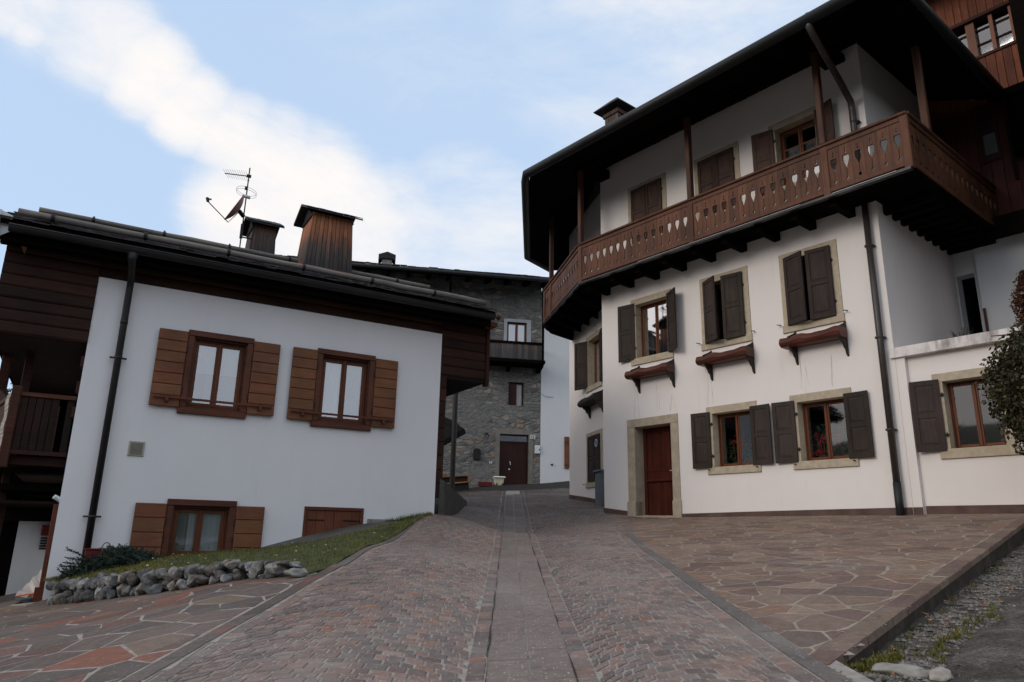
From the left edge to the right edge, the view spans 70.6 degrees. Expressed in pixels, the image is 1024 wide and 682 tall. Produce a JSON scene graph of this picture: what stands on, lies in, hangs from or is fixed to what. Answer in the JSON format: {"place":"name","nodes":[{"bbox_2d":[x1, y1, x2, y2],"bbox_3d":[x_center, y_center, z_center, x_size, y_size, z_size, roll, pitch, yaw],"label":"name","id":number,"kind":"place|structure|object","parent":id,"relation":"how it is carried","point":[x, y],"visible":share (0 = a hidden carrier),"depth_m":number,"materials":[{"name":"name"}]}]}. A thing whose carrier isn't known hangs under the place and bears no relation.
{"place":"outdoors","nodes":[
{"label":"outdoors","id":0,"kind":"place"},
{"bbox_2d":[0,590,43,602],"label":"driveway","id":1,"kind":"structure","parent":0,"point":[7,598],"depth_m":11.52,"materials":[{"name":"grey stone"}]},
{"bbox_2d":[0,495,57,595],"bbox_3d":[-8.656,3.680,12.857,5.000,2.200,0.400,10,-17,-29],"label":"outbuilding","id":2,"kind":"structure","parent":1,"relation":"on","point":[22,554],"depth_m":12.75,"materials":[{"name":"white paint"}]},
{"bbox_2d":[39,537,52,548],"bbox_3d":[-8.323,3.615,12.914,0.190,0.210,0.030,10,-17,-29],"label":"grille","id":3,"kind":"object","parent":2,"relation":"attached to","point":[43,541],"visible":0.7,"depth_m":12.88,"materials":[{"name":"metal"}]},
{"bbox_2d":[41,525,54,535],"bbox_3d":[-8.257,3.394,12.956,0.300,0.180,0.120,10,-17,-29],"label":"red box","id":4,"kind":"object","parent":2,"relation":"attached to","point":[45,530],"visible":0.37,"depth_m":12.86,"materials":[{"name":"plastic"}]},
{"bbox_2d":[32,587,43,601],"bbox_3d":[-6.907,3.849,10.492,0.110,0.520,0.150,10,-17,-29],"label":"board","id":5,"kind":"object","parent":1,"relation":"on","point":[38,595],"visible":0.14,"depth_m":10.47,"materials":[{"name":"brown wood"}]},
{"bbox_2d":[0,572,333,681],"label":"forecourt paving","id":6,"kind":"structure","parent":0,"point":[49,627],"depth_m":5.64,"materials":[{"name":"brown stone"}]},
{"bbox_2d":[15,597,32,603],"bbox_3d":[-7.061,3.819,10.497,0.276,0.175,0.272,1,-15,0],"label":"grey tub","id":7,"kind":"object","parent":6,"relation":"on","point":[26,600],"visible":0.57,"depth_m":10.41,"materials":[{"name":"grey plastic"}]},
{"bbox_2d":[16,593,33,596],"bbox_3d":[-7.043,3.654,10.525,0.292,0.130,0.060,10,-17,-29],"label":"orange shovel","id":8,"kind":"object","parent":7,"relation":"on","point":[25,594],"visible":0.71,"depth_m":10.50,"materials":[{"name":"plastic"}]},
{"bbox_2d":[15,563,48,597],"bbox_3d":[-7.042,3.531,10.695,0.440,0.493,0.190,10,-17,-29],"label":"white sheet","id":9,"kind":"object","parent":7,"relation":"on","point":[31,585],"visible":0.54,"depth_m":10.62,"materials":[{"name":"white fabric"}]},
{"bbox_2d":[45,559,307,604],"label":"retaining wall","id":10,"kind":"structure","parent":6,"relation":"on","point":[101,586],"depth_m":8.25,"materials":[{"name":"grey stone"}]},
{"bbox_2d":[120,515,429,681],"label":"forecourt edge","id":11,"kind":"object","parent":6,"relation":"on","point":[161,664],"visible":0.83,"depth_m":5.18,"materials":[{"name":"grey stone"}]},
{"bbox_2d":[43,511,432,593],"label":"grass bank","id":12,"kind":"structure","parent":0,"point":[294,558],"depth_m":9.57,"materials":[{"name":"green plant"}]},
{"bbox_2d":[84,548,112,559],"bbox_3d":[-6.052,3.130,10.614,0.420,0.165,0.200,10,-17,-29],"label":"planter","id":13,"kind":"object","parent":12,"relation":"on","point":[95,551],"visible":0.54,"depth_m":10.49,"materials":[{"name":"red plastic"}]},
{"bbox_2d":[52,543,168,580],"bbox_3d":[-5.756,3.244,10.505,1.516,0.601,1.053,8,-16,-23],"label":"juniper","id":14,"kind":"object","parent":12,"relation":"on","point":[118,556],"visible":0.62,"depth_m":10.32,"materials":[{"name":"green plant"}]},
{"bbox_2d":[261,521,398,548],"bbox_3d":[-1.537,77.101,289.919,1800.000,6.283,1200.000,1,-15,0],"label":"ground","id":15,"kind":"structure","parent":0,"point":[341,531],"depth_m":12.20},
{"bbox_2d":[0,204,500,599],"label":"chalet","id":16,"kind":"object","parent":15,"relation":"on","point":[175,394],"visible":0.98,"depth_m":12.20,"materials":[{"name":"white paint"}]},
{"bbox_2d":[0,393,10,444],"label":"striped cloth","id":17,"kind":"object","parent":16,"relation":"hanging from","point":[5,414],"visible":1,"depth_m":10.81,"materials":[{"name":"white fabric"}]},
{"bbox_2d":[129,499,264,556],"bbox_3d":[-5.025,3.039,11.589,1.930,0.956,0.300,10,-17,-29],"label":"window","id":18,"kind":"structure","parent":16,"relation":"in","point":[163,527],"depth_m":11.62,"materials":[{"name":"brown wood"}]},
{"bbox_2d":[148,328,280,418],"bbox_3d":[-4.974,0.574,12.194,1.940,1.400,0.358,10,-17,-29],"label":"window","id":19,"kind":"structure","parent":16,"relation":"in","point":[180,355],"depth_m":12.25,"materials":[{"name":"brown wood"}]},
{"bbox_2d":[206,168,256,246],"bbox_3d":[-6.569,-2.937,16.953,0.651,2.780,1.084,-5,-16,23],"label":"roof aerial","id":20,"kind":"object","parent":16,"relation":"on","point":[236,208],"visible":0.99,"depth_m":17.10,"materials":[{"name":"metal"}]},
{"bbox_2d":[286,347,397,430],"bbox_3d":[-3.083,0.904,13.248,1.980,1.420,0.342,10,-17,-29],"label":"window","id":21,"kind":"structure","parent":16,"relation":"in","point":[326,391],"depth_m":13.31,"materials":[{"name":"brown wood"}]},
{"bbox_2d":[275,251,548,487],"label":"stone house","id":22,"kind":"structure","parent":15,"relation":"on","point":[503,409],"depth_m":32.33,"materials":[{"name":"grey stone"}]},
{"bbox_2d":[473,448,480,459],"bbox_3d":[-1.538,4.931,31.554,0.310,0.480,0.120,4,-15,-10],"label":"mailbox","id":23,"kind":"object","parent":22,"relation":"attached to","point":[476,453],"visible":1,"depth_m":31.49,"materials":[{"name":"metal"}]},
{"bbox_2d":[499,441,527,484],"bbox_3d":[0.055,5.496,31.921,1.260,2.080,0.128,4,-15,-10],"label":"door","id":24,"kind":"structure","parent":22,"relation":"in","point":[513,455],"depth_m":31.97,"materials":[{"name":"brown wood"}]},
{"bbox_2d":[508,382,523,405],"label":"window","id":25,"kind":"structure","parent":22,"relation":"in","point":[515,391],"depth_m":32.75,"materials":[{"name":"brown wood"}]},
{"bbox_2d":[504,318,530,359],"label":"window","id":26,"kind":"structure","parent":22,"relation":"in","point":[512,331],"depth_m":33.50,"materials":[{"name":"white wood"}]},
{"bbox_2d":[535,445,539,453],"bbox_3d":[1.133,4.817,32.089,0.230,0.360,0.115,4,-15,-10],"label":"gas meter box","id":27,"kind":"object","parent":22,"relation":"attached to","point":[537,449],"visible":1,"depth_m":32.05,"materials":[{"name":"white metal"}]},
{"bbox_2d":[438,479,466,515],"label":"ramp wall","id":28,"kind":"structure","parent":15,"relation":"on","point":[452,501],"depth_m":14.45,"materials":[{"name":"concrete"}]},
{"bbox_2d":[449,393,457,489],"bbox_3d":[-1.902,2.106,24.270,0.170,6.400,0.170,1,-15,0],"label":"drainpipe","id":29,"kind":"object","parent":15,"relation":"on","point":[453,441],"visible":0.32,"depth_m":23.88,"materials":[{"name":"metal"}]},
{"bbox_2d":[540,309,569,482],"bbox_3d":[3.789,2.639,33.580,5.165,9.800,0.920,4,-15,-10],"label":"white annex","id":30,"kind":"object","parent":15,"relation":"on","point":[554,447],"visible":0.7,"depth_m":32.71,"materials":[{"name":"paint"}]},
{"bbox_2d":[521,0,1003,517],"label":"house","id":31,"kind":"structure","parent":15,"relation":"on","point":[765,194],"depth_m":14.49,"materials":[{"name":"white paint"}]},
{"bbox_2d":[574,328,602,393],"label":"window","id":32,"kind":"structure","parent":31,"relation":"in","point":[588,365],"depth_m":20.41,"materials":[{"name":"wood"}]},
{"bbox_2d":[577,390,602,418],"bbox_3d":[2.110,1.698,19.466,0.335,0.660,1.210,5,-15,-14],"label":"flower box","id":33,"kind":"object","parent":31,"relation":"attached to","point":[587,403],"visible":0.98,"depth_m":19.20,"materials":[{"name":"brown wood"}]},
{"bbox_2d":[582,429,602,487],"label":"window","id":34,"kind":"structure","parent":31,"relation":"in","point":[594,440],"depth_m":19.27,"materials":[{"name":"wood"}]},
{"bbox_2d":[593,469,604,506],"bbox_3d":[2.250,3.846,18.331,0.235,1.130,0.490,5,-15,-14],"label":"meter cabinet","id":35,"kind":"object","parent":31,"relation":"attached to","point":[599,487],"visible":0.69,"depth_m":18.24,"materials":[{"name":"grey metal"}]},
{"bbox_2d":[618,287,677,365],"bbox_3d":[3.263,-0.290,16.747,0.478,1.612,1.862,11,-18,-33],"label":"window","id":36,"kind":"structure","parent":31,"relation":"in","point":[647,326],"depth_m":16.96,"materials":[{"name":"wood"}]},
{"bbox_2d":[628,172,667,245],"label":"window","id":37,"kind":"structure","parent":31,"relation":"in","point":[648,197],"depth_m":17.46,"materials":[{"name":"wood"}]},
{"bbox_2d":[624,358,674,393],"bbox_3d":[3.092,0.782,16.280,0.335,0.660,1.200,13,-19,-38],"label":"flower box","id":38,"kind":"object","parent":31,"relation":"attached to","point":[636,375],"visible":1,"depth_m":16.12,"materials":[{"name":"brown wood"}]},
{"bbox_2d":[643,426,672,515],"bbox_3d":[3.339,2.890,16.096,0.125,1.962,1.020,13,-19,-38],"label":"door","id":39,"kind":"structure","parent":31,"relation":"in","point":[656,441],"depth_m":16.19,"materials":[{"name":"red wood"}]},
{"bbox_2d":[693,141,742,221],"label":"window","id":40,"kind":"structure","parent":31,"relation":"in","point":[719,167],"depth_m":15.97,"materials":[{"name":"wood"}]},
{"bbox_2d":[695,342,754,380],"bbox_3d":[4.351,0.411,14.798,0.335,0.660,1.200,13,-19,-38],"label":"flower box","id":41,"kind":"object","parent":31,"relation":"attached to","point":[708,360],"visible":1,"depth_m":14.66,"materials":[{"name":"brown wood"}]},
{"bbox_2d":[697,266,754,350],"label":"window","id":42,"kind":"structure","parent":31,"relation":"in","point":[734,285],"depth_m":15.06,"materials":[{"name":"wood"}]},
{"bbox_2d":[690,401,773,474],"bbox_3d":[4.476,1.974,14.583,0.335,1.387,1.838,13,-19,-38],"label":"window","id":43,"kind":"structure","parent":31,"relation":"in","point":[706,427],"depth_m":14.70,"materials":[{"name":"wood"}]},
{"bbox_2d":[724,435,751,463],"bbox_3d":[4.595,2.268,14.914,0.309,0.743,1.110,13,-19,-38],"label":"geranium","id":44,"kind":"object","parent":31,"relation":"in","point":[734,441],"visible":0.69,"depth_m":14.87,"materials":[{"name":"green plant"}]},
{"bbox_2d":[742,436,752,461],"bbox_3d":[4.876,2.184,14.614,0.341,0.760,1.114,10,-17,-30],"label":"geranium","id":45,"kind":"object","parent":31,"relation":"in","point":[751,456],"visible":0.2,"depth_m":14.63,"materials":[{"name":"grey plant"}]},
{"bbox_2d":[751,98,836,193],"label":"window","id":46,"kind":"structure","parent":31,"relation":"in","point":[768,147],"depth_m":14.90,"materials":[{"name":"wood"}]},
{"bbox_2d":[778,239,847,333],"bbox_3d":[5.702,-1.024,13.822,0.445,1.612,1.417,13,-19,-38],"label":"window","id":47,"kind":"structure","parent":31,"relation":"in","point":[820,260],"depth_m":13.67,"materials":[{"name":"wood"}]},
{"bbox_2d":[779,321,848,364],"bbox_3d":[5.566,0.033,13.373,0.335,0.660,1.180,13,-19,-38],"label":"flower box","id":48,"kind":"object","parent":31,"relation":"attached to","point":[793,342],"visible":1,"depth_m":13.26,"materials":[{"name":"brown wood"}]},
{"bbox_2d":[771,387,874,469],"bbox_3d":[5.678,1.619,13.168,0.335,1.387,1.838,13,-19,-38],"label":"window","id":49,"kind":"structure","parent":31,"relation":"in","point":[790,419],"depth_m":13.26,"materials":[{"name":"wood"}]},
{"bbox_2d":[810,424,848,457],"bbox_3d":[5.853,1.892,13.438,0.319,0.754,1.052,12,-19,-36],"label":"geranium","id":50,"kind":"object","parent":31,"relation":"in","point":[822,442],"visible":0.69,"depth_m":13.48,"materials":[{"name":"red plant"}]},
{"bbox_2d":[822,419,848,455],"bbox_3d":[6.054,1.799,13.164,0.337,0.800,0.987,11,-18,-34],"label":"geranium","id":51,"kind":"object","parent":31,"relation":"in","point":[838,434],"visible":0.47,"depth_m":13.21,"materials":[{"name":"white plant"}]},
{"bbox_2d":[889,326,1023,514],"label":"terrace wing","id":52,"kind":"structure","parent":15,"relation":"on","point":[962,458],"depth_m":11.63,"materials":[{"name":"white paint"}]},
{"bbox_2d":[909,366,1019,458],"bbox_3d":[7.218,1.173,11.529,0.333,1.382,1.422,14,-20,-41],"label":"window","id":53,"kind":"structure","parent":52,"relation":"in","point":[933,402],"depth_m":11.67,"materials":[{"name":"wood"}]},
{"bbox_2d":[924,0,1023,334],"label":"timber house","id":54,"kind":"structure","parent":52,"relation":"on","point":[985,138],"depth_m":14.66,"materials":[{"name":"brown paint"}]},
{"bbox_2d":[962,277,982,333],"bbox_3d":[9.996,-0.121,15.138,1.200,2.240,0.330,13,-19,-38],"label":"doorway","id":55,"kind":"structure","parent":54,"relation":"in","point":[969,285],"depth_m":15.27,"materials":[{"name":"black"}]},
{"bbox_2d":[977,114,1002,163],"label":"window","id":56,"kind":"structure","parent":54,"relation":"in","point":[988,130],"depth_m":14.76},
{"bbox_2d":[983,308,988,331],"bbox_3d":[9.334,-0.017,14.142,0.046,1.300,0.046,7,-16,-22],"label":"pole","id":57,"kind":"object","parent":52,"relation":"on","point":[985,319],"visible":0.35,"depth_m":14.23,"materials":[{"name":"metal"}]},
{"bbox_2d":[1008,270,1023,325],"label":"dry hedge","id":58,"kind":"object","parent":52,"relation":"on","point":[1016,302],"visible":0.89,"depth_m":13.23,"materials":[{"name":"brown plant"}]},
{"bbox_2d":[0,0,828,392],"label":"sky","id":59,"kind":"structure","parent":0,"point":[422,122],"materials":[{"name":"blue"}]},
{"bbox_2d":[434,498,438,513],"bbox_3d":[-2.590,4.484,20.111,2.600,1.323,12.800,1,-15,0],"label":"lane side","id":60,"kind":"object","parent":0,"point":[436,504],"visible":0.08,"depth_m":17.31,"materials":[{"name":"concrete"}]},
{"bbox_2d":[443,417,465,445],"bbox_3d":[-2.548,3.404,24.955,1.840,2.020,1.200,1,-15,0],"label":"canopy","id":61,"kind":"object","parent":60,"relation":"on","point":[448,431],"visible":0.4,"depth_m":24.48,"materials":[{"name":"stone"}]},
{"bbox_2d":[145,488,873,681],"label":"cobbled road","id":62,"kind":"structure","parent":0,"point":[582,665],"depth_m":5.25,"materials":[{"name":"stone"}]},
{"bbox_2d":[486,494,576,681],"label":"road channel","id":63,"kind":"object","parent":62,"relation":"on","point":[548,658],"visible":0.92,"depth_m":5.20,"materials":[{"name":"grey stone"}]},
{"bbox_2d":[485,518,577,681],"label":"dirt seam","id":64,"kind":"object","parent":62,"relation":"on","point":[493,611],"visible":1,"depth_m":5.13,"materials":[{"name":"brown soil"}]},
{"bbox_2d":[626,526,853,681],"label":"kerb strip","id":65,"kind":"object","parent":62,"relation":"on","point":[815,666],"visible":0.94,"depth_m":4.55,"materials":[{"name":"grey stone"}]},
{"bbox_2d":[456,481,569,492],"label":"lane","id":66,"kind":"structure","parent":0,"point":[540,486],"depth_m":28.65,"materials":[{"name":"grey stone"}]},
{"bbox_2d":[442,474,468,490],"bbox_3d":[-2.587,5.756,28.833,1.700,0.880,0.510,4,-15,-10],"label":"bench","id":67,"kind":"object","parent":66,"relation":"on","point":[461,482],"visible":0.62,"depth_m":28.77,"materials":[{"name":"orange wood"}]},
{"bbox_2d":[478,482,491,486],"bbox_3d":[-1.148,6.093,30.754,0.580,0.180,0.300,4,-15,-10],"label":"red crate","id":68,"kind":"object","parent":66,"relation":"on","point":[483,484],"visible":0.96,"depth_m":30.62,"materials":[{"name":"plastic"}]},
{"bbox_2d":[492,476,505,485],"bbox_3d":[-0.564,5.985,30.892,0.520,0.380,0.520,4,-15,-10],"label":"cream bin","id":69,"kind":"object","parent":66,"relation":"on","point":[498,480],"visible":1,"depth_m":30.72,"materials":[{"name":"plastic"}]},
{"bbox_2d":[604,514,1023,654],"bbox_3d":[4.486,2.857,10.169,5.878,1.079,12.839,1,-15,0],"label":"patio paving","id":70,"kind":"structure","parent":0,"point":[848,592],"depth_m":7.58,"materials":[{"name":"stone"}]},
{"bbox_2d":[807,515,1023,664],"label":"patio edge","id":71,"kind":"object","parent":70,"relation":"on","point":[869,630],"visible":0.99,"depth_m":4.89,"materials":[{"name":"stone"}]},
{"bbox_2d":[842,542,1023,681],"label":"verge ground","id":72,"kind":"structure","parent":0,"point":[1014,600],"depth_m":5.12,"materials":[{"name":"grey gravel"}]},
{"bbox_2d":[867,662,928,677],"bbox_3d":[1.978,1.701,3.706,0.321,0.090,0.157,1,-15,0],"label":"pale rock","id":73,"kind":"object","parent":72,"relation":"on","point":[908,670],"visible":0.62,"depth_m":3.67,"materials":[{"name":"beige stone"}]},
{"bbox_2d":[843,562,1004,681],"bbox_3d":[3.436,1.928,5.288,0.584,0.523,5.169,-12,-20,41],"label":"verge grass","id":74,"kind":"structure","parent":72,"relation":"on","point":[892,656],"depth_m":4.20,"materials":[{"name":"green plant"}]},
{"bbox_2d":[845,528,1023,663],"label":"patio footing","id":75,"kind":"object","parent":72,"relation":"on","point":[1001,551],"visible":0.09,"depth_m":5.72,"materials":[{"name":"grey concrete"}]},
{"bbox_2d":[929,666,953,680],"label":"pale rock","id":76,"kind":"object","parent":72,"relation":"on","point":[939,673],"visible":0.98,"depth_m":3.61,"materials":[{"name":"beige stone"}]},
{"bbox_2d":[869,545,1021,673],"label":"fallen leaves","id":77,"kind":"object","parent":72,"relation":"on","point":[958,615],"visible":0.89,"depth_m":4.98,"materials":[{"name":"brown plant"}]},
{"bbox_2d":[947,592,1023,681],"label":"rock apron","id":78,"kind":"object","parent":72,"relation":"on","point":[994,654],"visible":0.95,"depth_m":3.97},
{"bbox_2d":[974,323,1023,455],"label":"tree","id":79,"kind":"object","parent":72,"relation":"on","point":[1009,390],"visible":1,"depth_m":9.58,"materials":[{"name":"green plant"}]},
{"bbox_3d":[8.191,0.217,13.176,0.844,0.395,0.821,1,-15,0],"label":"covered heap","id":80,"kind":"object","parent":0,"visible":0},
{"bbox_2d":[950,326,972,336],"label":"bare twigs","id":81,"kind":"object","parent":80,"relation":"on","point":[954,335],"visible":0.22,"depth_m":13.26,"materials":[{"name":"brown plant"}]}
]}

